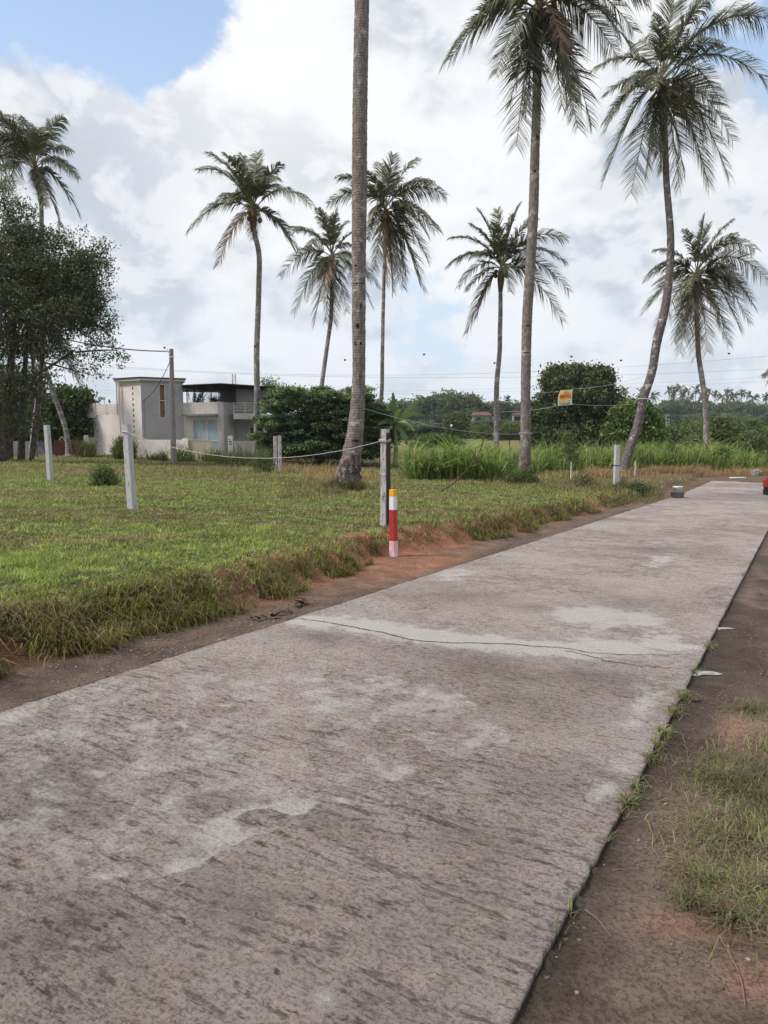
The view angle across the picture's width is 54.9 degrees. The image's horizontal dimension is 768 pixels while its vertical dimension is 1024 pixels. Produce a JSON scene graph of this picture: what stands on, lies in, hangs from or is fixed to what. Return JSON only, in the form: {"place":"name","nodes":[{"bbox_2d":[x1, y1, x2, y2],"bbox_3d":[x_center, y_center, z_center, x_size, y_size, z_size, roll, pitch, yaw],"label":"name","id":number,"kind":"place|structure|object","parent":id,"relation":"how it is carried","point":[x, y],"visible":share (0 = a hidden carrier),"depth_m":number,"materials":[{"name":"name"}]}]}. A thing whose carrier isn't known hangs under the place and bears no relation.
{"place":"outdoors","nodes":[
{"label":"outdoors","id":0,"kind":"place"},
{"bbox_2d":[0,481,767,1023],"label":"road","id":1,"kind":"structure","parent":0,"point":[394,805],"depth_m":3.38,"materials":[{"name":"concrete"}]},
{"bbox_2d":[0,427,767,1023],"bbox_3d":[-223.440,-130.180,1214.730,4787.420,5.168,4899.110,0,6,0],"label":"ground","id":2,"kind":"structure","parent":0,"point":[644,983],"depth_m":4.70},
{"bbox_2d":[0,360,54,440],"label":"broadleaf tree","id":3,"kind":"object","parent":2,"relation":"on","point":[14,437],"visible":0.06,"depth_m":48.71,"materials":[{"name":"green plant"}]},
{"bbox_2d":[13,441,53,454],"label":"boundary wall","id":4,"kind":"structure","parent":2,"relation":"on","point":[41,448],"depth_m":46.37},
{"bbox_2d":[0,111,82,457],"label":"coconut palm","id":5,"kind":"object","parent":2,"relation":"on","point":[34,141],"visible":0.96,"depth_m":39.20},
{"bbox_2d":[2,289,86,456],"bbox_3d":[-20.023,-8.182,42.764,5.691,10.025,4.039,0,6,0],"label":"coconut palm","id":6,"kind":"object","parent":2,"relation":"on","point":[68,451],"visible":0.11,"depth_m":42.53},
{"bbox_2d":[44,425,53,479],"bbox_3d":[-10.616,-1.832,23.438,0.185,1.834,0.165,2,6,16],"label":"concrete post","id":7,"kind":"object","parent":2,"relation":"on","point":[48,453],"visible":0.95,"depth_m":23.38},
{"bbox_2d":[0,152,132,461],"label":"old tree","id":8,"kind":"object","parent":2,"relation":"on","point":[50,291],"visible":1,"depth_m":33.79,"materials":[{"name":"green plant"}]},
{"bbox_2d":[53,440,80,455],"bbox_3d":[-18.707,-3.566,44.060,2.282,1.379,0.076,2,6,18],"label":"sheet fence","id":9,"kind":"object","parent":2,"relation":"on","point":[59,447],"visible":0.35,"depth_m":44.18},
{"bbox_2d":[25,379,110,442],"bbox_3d":[-19.976,-5.926,46.632,5.689,4.892,3.928,0,6,0],"label":"broadleaf tree","id":10,"kind":"object","parent":2,"relation":"on","point":[74,402],"visible":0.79,"depth_m":45.92,"materials":[{"name":"green plant"}]},
{"bbox_2d":[74,441,96,457],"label":"bush","id":11,"kind":"object","parent":2,"relation":"on","point":[77,452],"visible":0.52,"depth_m":41.71,"materials":[{"name":"green plant"}]},
{"bbox_2d":[79,462,124,486],"bbox_3d":[-8.158,-0.988,21.485,1.195,0.981,1.030,-4,7,-33],"label":"bush","id":12,"kind":"object","parent":2,"relation":"on","point":[103,475],"visible":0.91,"depth_m":21.40,"materials":[{"name":"green plant"}]},
{"bbox_2d":[109,436,138,458],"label":"bush","id":13,"kind":"object","parent":2,"relation":"on","point":[120,438],"visible":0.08,"depth_m":39.65,"materials":[{"name":"green plant"}]},
{"bbox_2d":[122,424,136,508],"bbox_3d":[-4.808,-0.803,13.994,0.180,1.692,0.154,2,6,17],"label":"concrete post","id":14,"kind":"object","parent":2,"relation":"on","point":[129,472],"visible":0.95,"depth_m":13.94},
{"bbox_2d":[138,440,181,457],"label":"boundary wall","id":15,"kind":"structure","parent":2,"relation":"on","point":[154,446],"depth_m":41.89,"materials":[{"name":"paint"}]},
{"bbox_2d":[167,348,176,462],"bbox_3d":[-10.780,-5.254,37.654,0.342,6.024,0.292,0,6,0],"label":"utility pole","id":16,"kind":"object","parent":2,"relation":"on","point":[172,412],"visible":0.95,"depth_m":37.56,"materials":[{"name":"concrete"}]},
{"bbox_2d":[53,336,168,351],"bbox_3d":[-13.867,-8.384,36.286,6.336,0.850,0.053,-2,6,-18],"label":"service cable","id":17,"kind":"object","parent":16,"relation":"attached to","point":[124,348],"visible":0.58,"depth_m":36.74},
{"bbox_2d":[71,433,291,465],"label":"weeds","id":18,"kind":"object","parent":2,"relation":"on","point":[119,454],"visible":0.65,"depth_m":39.65,"materials":[{"name":"green plant"}]},
{"bbox_2d":[85,377,285,455],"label":"house","id":19,"kind":"structure","parent":2,"relation":"on","point":[223,418],"depth_m":44.38,"materials":[{"name":"paint"}]},
{"bbox_2d":[158,384,165,417],"bbox_3d":[-13.254,-6.622,44.181,0.379,2.002,0.140,-3,7,-29],"label":"window","id":20,"kind":"structure","parent":19,"relation":"in","point":[162,403],"depth_m":44.19,"materials":[{"name":"white paint"}]},
{"bbox_2d":[191,389,206,402],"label":"potted plant","id":21,"kind":"object","parent":19,"relation":"on","point":[199,397],"visible":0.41,"depth_m":45.92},
{"bbox_2d":[193,419,217,451],"bbox_3d":[-10.494,-4.584,44.298,2.158,1.951,0.342,3,7,28],"label":"window","id":22,"kind":"structure","parent":19,"relation":"in","point":[204,429],"depth_m":44.30,"materials":[{"name":"glass"}]},
{"bbox_2d":[182,438,189,455],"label":"gate pillar","id":23,"kind":"structure","parent":2,"relation":"on","point":[186,444],"depth_m":41.48,"materials":[{"name":"paint"}]},
{"bbox_2d":[189,440,211,459],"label":"gate","id":24,"kind":"structure","parent":2,"relation":"on","point":[201,447],"depth_m":41.47,"materials":[{"name":"metal"}]},
{"bbox_2d":[228,436,233,459],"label":"sign pillar","id":25,"kind":"structure","parent":2,"relation":"on","point":[230,439],"depth_m":40.90,"materials":[{"name":"white paint"}]},
{"bbox_2d":[234,441,253,460],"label":"boundary wall","id":26,"kind":"structure","parent":2,"relation":"on","point":[248,443],"depth_m":41.73,"materials":[{"name":"grey paint"}]},
{"bbox_2d":[186,149,314,456],"bbox_3d":[-7.707,-11.420,40.946,6.343,17.281,6.302,-3,7,-29],"label":"coconut palm","id":27,"kind":"object","parent":2,"relation":"on","point":[253,183],"visible":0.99,"depth_m":40.37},
{"bbox_2d":[250,444,281,472],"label":"bush","id":28,"kind":"object","parent":2,"relation":"on","point":[263,461],"visible":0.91,"depth_m":30.88,"materials":[{"name":"green plant"}]},
{"bbox_2d":[273,435,281,470],"bbox_3d":[-4.734,-2.545,32.937,0.369,1.712,0.190,0,6,0],"label":"concrete post","id":29,"kind":"object","parent":2,"relation":"on","point":[279,450],"visible":0.91,"depth_m":32.87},
{"bbox_2d":[260,375,307,432],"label":"light tree","id":30,"kind":"object","parent":2,"relation":"on","point":[267,383],"visible":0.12,"depth_m":54.21,"materials":[{"name":"green plant"}]},
{"bbox_2d":[0,488,645,684],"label":"bank grass","id":31,"kind":"structure","parent":2,"relation":"on","point":[110,633],"depth_m":6.54,"materials":[{"name":"plant"}]},
{"bbox_2d":[241,383,408,464],"bbox_3d":[-3.166,-4.749,40.772,9.292,4.707,6.266,0,6,0],"label":"spreading shrub","id":32,"kind":"object","parent":2,"relation":"on","point":[317,427],"visible":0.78,"depth_m":39.63,"materials":[{"name":"green plant"}]},
{"bbox_2d":[278,207,381,386],"bbox_3d":[-3.849,-13.469,55.052,7.857,18.028,5.175,2,6,17],"label":"coconut palm","id":33,"kind":"object","parent":2,"relation":"on","point":[329,264],"visible":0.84,"depth_m":54.20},
{"bbox_2d":[319,474,374,490],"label":"grass tuft","id":34,"kind":"object","parent":2,"relation":"on","point":[349,484],"visible":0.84,"depth_m":21.08,"materials":[{"name":"green plant"}]},
{"bbox_2d":[0,453,702,649],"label":"lawn grass","id":35,"kind":"structure","parent":2,"relation":"on","point":[31,558],"depth_m":12.05,"materials":[{"name":"plant"}]},
{"bbox_2d":[334,0,368,487],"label":"coconut palm","id":36,"kind":"object","parent":2,"relation":"on","point":[349,463],"visible":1,"depth_m":21.14,"materials":[{"name":"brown plant"}]},
{"bbox_2d":[380,429,390,526],"bbox_3d":[0.017,-0.497,11.813,0.133,1.645,0.124,3,7,28],"label":"concrete post","id":37,"kind":"object","parent":2,"relation":"on","point":[385,466],"visible":0.94,"depth_m":11.76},
{"bbox_2d":[121,431,390,458],"bbox_3d":[-2.405,-1.171,12.851,5.480,0.468,0.181,3,7,24],"label":"rope","id":38,"kind":"object","parent":37,"relation":"attached to","point":[269,458],"visible":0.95,"depth_m":12.42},
{"bbox_2d":[4,473,767,994],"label":"grit","id":39,"kind":"object","parent":2,"relation":"on","point":[352,597],"visible":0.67,"depth_m":5.78,"materials":[{"name":"stone"}]},
{"bbox_2d":[325,151,447,461],"bbox_3d":[0.356,-11.932,43.718,5.904,18.239,5.536,-6,9,-45],"label":"coconut palm","id":40,"kind":"object","parent":2,"relation":"on","point":[393,235],"visible":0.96,"depth_m":43.26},
{"bbox_2d":[389,489,397,556],"bbox_3d":[0.141,0.206,10.634,0.108,1.062,0.105,4,7,34],"label":"bollard","id":41,"kind":"object","parent":2,"relation":"on","point":[393,536],"visible":0.91,"depth_m":10.59,"materials":[{"name":"red paint"}]},
{"bbox_2d":[28,517,767,999],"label":"verge grass","id":42,"kind":"structure","parent":2,"relation":"on","point":[750,871],"depth_m":3.00,"materials":[{"name":"plant"}]},
{"bbox_2d":[719,897,736,918],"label":"dry leaf","id":43,"kind":"object","parent":42,"relation":"on","point":[724,902],"visible":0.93,"depth_m":2.50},
{"bbox_2d":[378,393,424,467],"bbox_3d":[0.894,-4.292,39.479,2.290,4.170,1.828,2,6,15],"label":"banana plant","id":44,"kind":"object","parent":2,"relation":"on","point":[405,414],"visible":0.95,"depth_m":39.62,"materials":[{"name":"green plant"}]},
{"bbox_2d":[385,397,417,420],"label":"broadleaf tree","id":45,"kind":"object","parent":2,"relation":"on","point":[402,403],"visible":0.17,"depth_m":227.27,"materials":[{"name":"green plant"}]},
{"bbox_2d":[391,419,423,439],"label":"broadleaf tree","id":46,"kind":"object","parent":2,"relation":"on","point":[409,434],"visible":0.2,"depth_m":159.91,"materials":[{"name":"green plant"}]},
{"bbox_2d":[150,463,666,503],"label":"plot weeds","id":47,"kind":"object","parent":2,"relation":"on","point":[368,494],"visible":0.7,"depth_m":24.43,"materials":[{"name":"green plant"}]},
{"bbox_2d":[409,418,436,431],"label":"broadleaf tree","id":48,"kind":"object","parent":2,"relation":"on","point":[427,422],"visible":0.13,"depth_m":171.28,"materials":[{"name":"green plant"}]},
{"bbox_2d":[411,422,436,437],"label":"broadleaf tree","id":49,"kind":"object","parent":2,"relation":"on","point":[421,430],"visible":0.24,"depth_m":167.18,"materials":[{"name":"green plant"}]},
{"bbox_2d":[408,394,442,422],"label":"broadleaf tree","id":50,"kind":"object","parent":2,"relation":"on","point":[418,404],"visible":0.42,"depth_m":241.83,"materials":[{"name":"green plant"}]},
{"bbox_2d":[419,389,447,422],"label":"broadleaf tree","id":51,"kind":"object","parent":2,"relation":"on","point":[435,397],"visible":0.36,"depth_m":241.33,"materials":[{"name":"green plant"}]},
{"bbox_2d":[402,430,467,449],"bbox_3d":[4.365,-5.848,61.732,5.671,2.009,3.029,0,6,0],"label":"bush","id":52,"kind":"object","parent":2,"relation":"on","point":[424,439],"visible":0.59,"depth_m":61.24,"materials":[{"name":"green plant"}]},
{"bbox_2d":[428,423,456,435],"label":"broadleaf tree","id":53,"kind":"object","parent":2,"relation":"on","point":[438,429],"visible":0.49,"depth_m":167.45,"materials":[{"name":"green plant"}]},
{"bbox_2d":[438,407,472,433],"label":"field tree","id":54,"kind":"object","parent":2,"relation":"on","point":[458,420],"visible":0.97,"depth_m":118.33,"materials":[{"name":"green plant"}]},
{"bbox_2d":[431,388,481,421],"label":"broadleaf tree","id":55,"kind":"object","parent":2,"relation":"on","point":[452,401],"visible":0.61,"depth_m":235.83,"materials":[{"name":"green plant"}]},
{"bbox_2d":[448,424,476,438],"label":"broadleaf tree","id":56,"kind":"object","parent":2,"relation":"on","point":[471,427],"visible":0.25,"depth_m":168.15,"materials":[{"name":"green plant"}]},
{"bbox_2d":[439,422,502,491],"bbox_3d":[2.580,-1.632,21.981,2.239,2.064,0.129,-3,7,-26],"label":"dead branch","id":57,"kind":"object","parent":2,"relation":"on","point":[469,466],"visible":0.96,"depth_m":21.98,"materials":[{"name":"wood"}]},
{"bbox_2d":[470,412,490,421],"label":"distant house","id":58,"kind":"structure","parent":2,"relation":"on","point":[479,414],"depth_m":201.56,"materials":[{"name":"tile"}]},
{"bbox_2d":[468,423,493,449],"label":"tree","id":59,"kind":"object","parent":2,"relation":"on","point":[482,429],"visible":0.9,"depth_m":103.90,"materials":[{"name":"green plant"}]},
{"bbox_2d":[467,391,499,418],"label":"broadleaf tree","id":60,"kind":"object","parent":2,"relation":"on","point":[480,407],"visible":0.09,"depth_m":240.24,"materials":[{"name":"green plant"}]},
{"bbox_2d":[458,416,512,438],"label":"broadleaf tree","id":61,"kind":"object","parent":2,"relation":"on","point":[482,419],"visible":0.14,"depth_m":168.55,"materials":[{"name":"green plant"}]},
{"bbox_2d":[479,403,493,418],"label":"broadleaf tree","id":62,"kind":"object","parent":2,"relation":"on","point":[487,409],"visible":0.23,"depth_m":240.15,"materials":[{"name":"green plant"}]},
{"bbox_2d":[472,419,507,439],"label":"broadleaf tree","id":63,"kind":"object","parent":2,"relation":"on","point":[490,422],"visible":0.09,"depth_m":156.62,"materials":[{"name":"green plant"}]},
{"bbox_2d":[491,420,520,446],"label":"bush","id":64,"kind":"object","parent":2,"relation":"on","point":[509,429],"visible":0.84,"depth_m":93.75,"materials":[{"name":"green plant"}]},
{"bbox_2d":[445,202,571,450],"bbox_3d":[7.488,-10.713,45.015,6.876,15.903,5.643,5,8,37],"label":"coconut palm","id":65,"kind":"object","parent":2,"relation":"on","point":[503,245],"visible":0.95,"depth_m":44.58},
{"bbox_2d":[499,401,519,420],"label":"broadleaf tree","id":66,"kind":"object","parent":2,"relation":"on","point":[506,409],"visible":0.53,"depth_m":224.81,"materials":[{"name":"green plant"}]},
{"bbox_2d":[510,398,520,410],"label":"broadleaf tree","id":67,"kind":"object","parent":2,"relation":"on","point":[518,405],"visible":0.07,"depth_m":262.40,"materials":[{"name":"green plant"}]},
{"bbox_2d":[511,413,519,421],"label":"distant house","id":68,"kind":"structure","parent":2,"relation":"on","point":[515,416],"depth_m":197.29,"materials":[{"name":"paint"}]},
{"bbox_2d":[505,467,542,483],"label":"bush","id":69,"kind":"object","parent":2,"relation":"on","point":[520,475],"visible":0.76,"depth_m":28.78,"materials":[{"name":"green plant"}]},
{"bbox_2d":[436,0,655,471],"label":"coconut palm","id":70,"kind":"object","parent":2,"relation":"on","point":[539,26],"visible":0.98,"depth_m":28.24,"materials":[{"name":"green plant"}]},
{"bbox_2d":[553,424,587,479],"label":"sapling","id":71,"kind":"object","parent":2,"relation":"on","point":[569,447],"visible":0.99,"depth_m":32.83,"materials":[{"name":"green plant"}]},
{"bbox_2d":[518,360,632,450],"bbox_3d":[16.372,-8.539,61.453,10.534,8.251,7.692,0,6,0],"label":"broad tree","id":72,"kind":"object","parent":2,"relation":"on","point":[583,419],"visible":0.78,"depth_m":60.12,"materials":[{"name":"green plant"}]},
{"bbox_2d":[392,429,767,481],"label":"tall grass","id":73,"kind":"structure","parent":2,"relation":"on","point":[448,461],"depth_m":41.14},
{"bbox_2d":[564,470,602,487],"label":"bush","id":74,"kind":"object","parent":2,"relation":"on","point":[581,481],"visible":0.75,"depth_m":26.93,"materials":[{"name":"green plant"}]},
{"bbox_2d":[613,445,619,483],"bbox_3d":[8.480,-1.601,26.983,0.179,1.677,0.180,-1,6,-6],"label":"concrete post","id":75,"kind":"object","parent":2,"relation":"on","point":[616,468],"visible":0.8,"depth_m":26.90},
{"bbox_2d":[605,479,654,493],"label":"bush","id":76,"kind":"object","parent":2,"relation":"on","point":[638,487],"visible":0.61,"depth_m":25.34,"materials":[{"name":"green plant"}]},
{"bbox_2d":[598,394,677,448],"bbox_3d":[19.381,-6.385,56.506,5.931,5.268,4.146,0,6,0],"label":"broadleaf tree","id":77,"kind":"object","parent":2,"relation":"on","point":[622,418],"visible":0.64,"depth_m":55.83,"materials":[{"name":"green plant"}]},
{"bbox_2d":[663,444,681,456],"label":"shrub","id":78,"kind":"object","parent":2,"relation":"on","point":[670,448],"visible":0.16,"depth_m":46.67,"materials":[{"name":"green plant"}]},
{"bbox_2d":[657,395,688,416],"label":"broadleaf tree","id":79,"kind":"object","parent":2,"relation":"on","point":[671,407],"visible":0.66,"depth_m":393.46,"materials":[{"name":"green plant"}]},
{"bbox_2d":[670,415,683,424],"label":"broadleaf tree","id":80,"kind":"object","parent":2,"relation":"on","point":[676,418],"visible":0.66,"depth_m":337.57,"materials":[{"name":"green plant"}]},
{"bbox_2d":[589,0,767,471],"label":"coconut palm","id":81,"kind":"object","parent":2,"relation":"on","point":[679,95],"visible":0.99,"depth_m":36.95,"materials":[{"name":"green plant"}]},
{"bbox_2d":[664,422,696,445],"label":"bush","id":82,"kind":"object","parent":2,"relation":"on","point":[674,431],"visible":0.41,"depth_m":58.93,"materials":[{"name":"green plant"}]},
{"bbox_2d":[666,415,702,429],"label":"bush","id":83,"kind":"object","parent":2,"relation":"on","point":[684,422],"visible":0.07,"depth_m":69.23,"materials":[{"name":"green plant"}]},
{"bbox_2d":[674,396,700,414],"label":"broadleaf tree","id":84,"kind":"object","parent":2,"relation":"on","point":[691,409],"visible":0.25,"depth_m":402.62,"materials":[{"name":"green plant"}]},
{"bbox_2d":[671,430,721,449],"bbox_3d":[24.030,-4.997,56.688,4.005,2.556,3.452,-2,6,-16],"label":"bush","id":85,"kind":"object","parent":2,"relation":"on","point":[692,438],"visible":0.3,"depth_m":56.29,"materials":[{"name":"green plant"}]},
{"bbox_2d":[639,214,767,448],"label":"coconut palm","id":86,"kind":"object","parent":2,"relation":"on","point":[695,291],"visible":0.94,"depth_m":48.61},
{"bbox_2d":[694,400,714,414],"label":"broadleaf tree","id":87,"kind":"object","parent":2,"relation":"on","point":[701,406],"visible":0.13,"depth_m":411.56,"materials":[{"name":"green plant"}]},
{"bbox_2d":[692,671,721,675],"bbox_3d":[2.248,1.181,5.258,0.299,0.087,0.103,0,6,0],"label":"cement splash","id":88,"kind":"object","parent":2,"relation":"on","point":[706,673],"visible":0.66,"depth_m":5.23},
{"bbox_2d":[685,413,746,445],"bbox_3d":[28.389,-6.470,63.694,6.048,4.112,4.664,0,6,0],"label":"bush","id":89,"kind":"object","parent":2,"relation":"on","point":[720,425],"visible":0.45,"depth_m":62.80,"materials":[{"name":"green plant"}]},
{"bbox_2d":[711,446,734,462],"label":"shrub","id":90,"kind":"object","parent":2,"relation":"on","point":[727,450],"visible":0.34,"depth_m":45.66,"materials":[{"name":"green plant"}]},
{"bbox_2d":[712,403,733,412],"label":"broadleaf tree","id":91,"kind":"object","parent":2,"relation":"on","point":[715,408],"visible":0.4,"depth_m":390.05,"materials":[{"name":"green plant"}]},
{"bbox_2d":[712,397,742,422],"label":"broadleaf tree","id":92,"kind":"object","parent":2,"relation":"on","point":[730,404],"visible":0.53,"depth_m":387.98,"materials":[{"name":"green plant"}]},
{"bbox_2d":[721,387,733,399],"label":"coconut palm","id":93,"kind":"object","parent":2,"relation":"on","point":[727,394],"visible":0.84,"depth_m":410.01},
{"bbox_2d":[719,936,745,1005],"bbox_3d":[1.061,1.383,2.236,0.021,0.011,0.307,1,6,12],"label":"twig","id":94,"kind":"object","parent":2,"relation":"on","point":[736,968],"visible":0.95,"depth_m":2.25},
{"bbox_2d":[732,398,759,415],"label":"broadleaf tree","id":95,"kind":"object","parent":2,"relation":"on","point":[745,403],"visible":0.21,"depth_m":390.39,"materials":[{"name":"green plant"}]},
{"bbox_2d":[725,429,767,458],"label":"bush","id":96,"kind":"object","parent":2,"relation":"on","point":[747,438],"visible":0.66,"depth_m":61.02,"materials":[{"name":"green plant"}]},
{"bbox_2d":[736,403,762,417],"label":"broadleaf tree","id":97,"kind":"object","parent":2,"relation":"on","point":[752,409],"visible":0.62,"depth_m":385.16,"materials":[{"name":"green plant"}]},
{"bbox_2d":[735,416,767,431],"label":"bush","id":98,"kind":"object","parent":2,"relation":"on","point":[751,424],"visible":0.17,"depth_m":70.80,"materials":[{"name":"green plant"}]},
{"bbox_2d":[750,469,762,475],"bbox_3d":[20.666,-2.157,41.026,0.678,0.500,0.522,0,6,0],"label":"boulder","id":99,"kind":"object","parent":2,"relation":"on","point":[756,472],"visible":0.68,"depth_m":40.82,"materials":[{"name":"stone"}]},
{"bbox_2d":[755,402,767,416],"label":"broadleaf tree","id":100,"kind":"object","parent":2,"relation":"on","point":[764,409],"visible":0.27,"depth_m":391.22,"materials":[{"name":"green plant"}]},
{"bbox_2d":[757,411,767,426],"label":"broadleaf tree","id":101,"kind":"object","parent":2,"relation":"on","point":[763,416],"visible":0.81,"depth_m":334.79,"materials":[{"name":"green plant"}]},
{"bbox_2d":[6,356,761,374],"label":"power line","id":102,"kind":"object","parent":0,"point":[431,374],"visible":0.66,"depth_m":68.98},
{"bbox_2d":[0,0,767,432],"label":"sky","id":103,"kind":"structure","parent":0,"point":[144,88],"materials":[{"name":"white"}]},
{"bbox_2d":[46,381,762,394],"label":"power line","id":104,"kind":"object","parent":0,"point":[499,391],"visible":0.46,"depth_m":93.90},
{"bbox_2d":[64,364,758,377],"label":"power line","id":105,"kind":"object","parent":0,"point":[412,377],"visible":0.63,"depth_m":69.03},
{"bbox_2d":[270,458,767,482],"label":"dry reed grass","id":106,"kind":"structure","parent":0,"point":[600,471],"depth_m":37.66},
{"bbox_2d":[670,491,684,497],"bbox_3d":[9.950,-0.590,25.080,0.510,0.210,0.510,0,6,0],"label":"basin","id":107,"kind":"object","parent":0,"point":[677,494],"visible":0.95,"depth_m":24.91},
{"bbox_2d":[763,477,767,494],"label":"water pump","id":108,"kind":"object","parent":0,"point":[765,486],"visible":1,"depth_m":27.05,"materials":[{"name":"red paint"}]},
{"bbox_3d":[11.074,-6.327,36.030,4.996,0.971,5.009,0,6,0],"label":"rope","id":109,"kind":"object","parent":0,"visible":0},
{"bbox_2d":[558,390,572,405],"bbox_3d":[8.250,-5.192,33.624,0.676,0.742,0.105,0,6,0],"label":"banner","id":110,"kind":"object","parent":109,"relation":"hanging from","point":[564,397],"visible":1,"depth_m":33.62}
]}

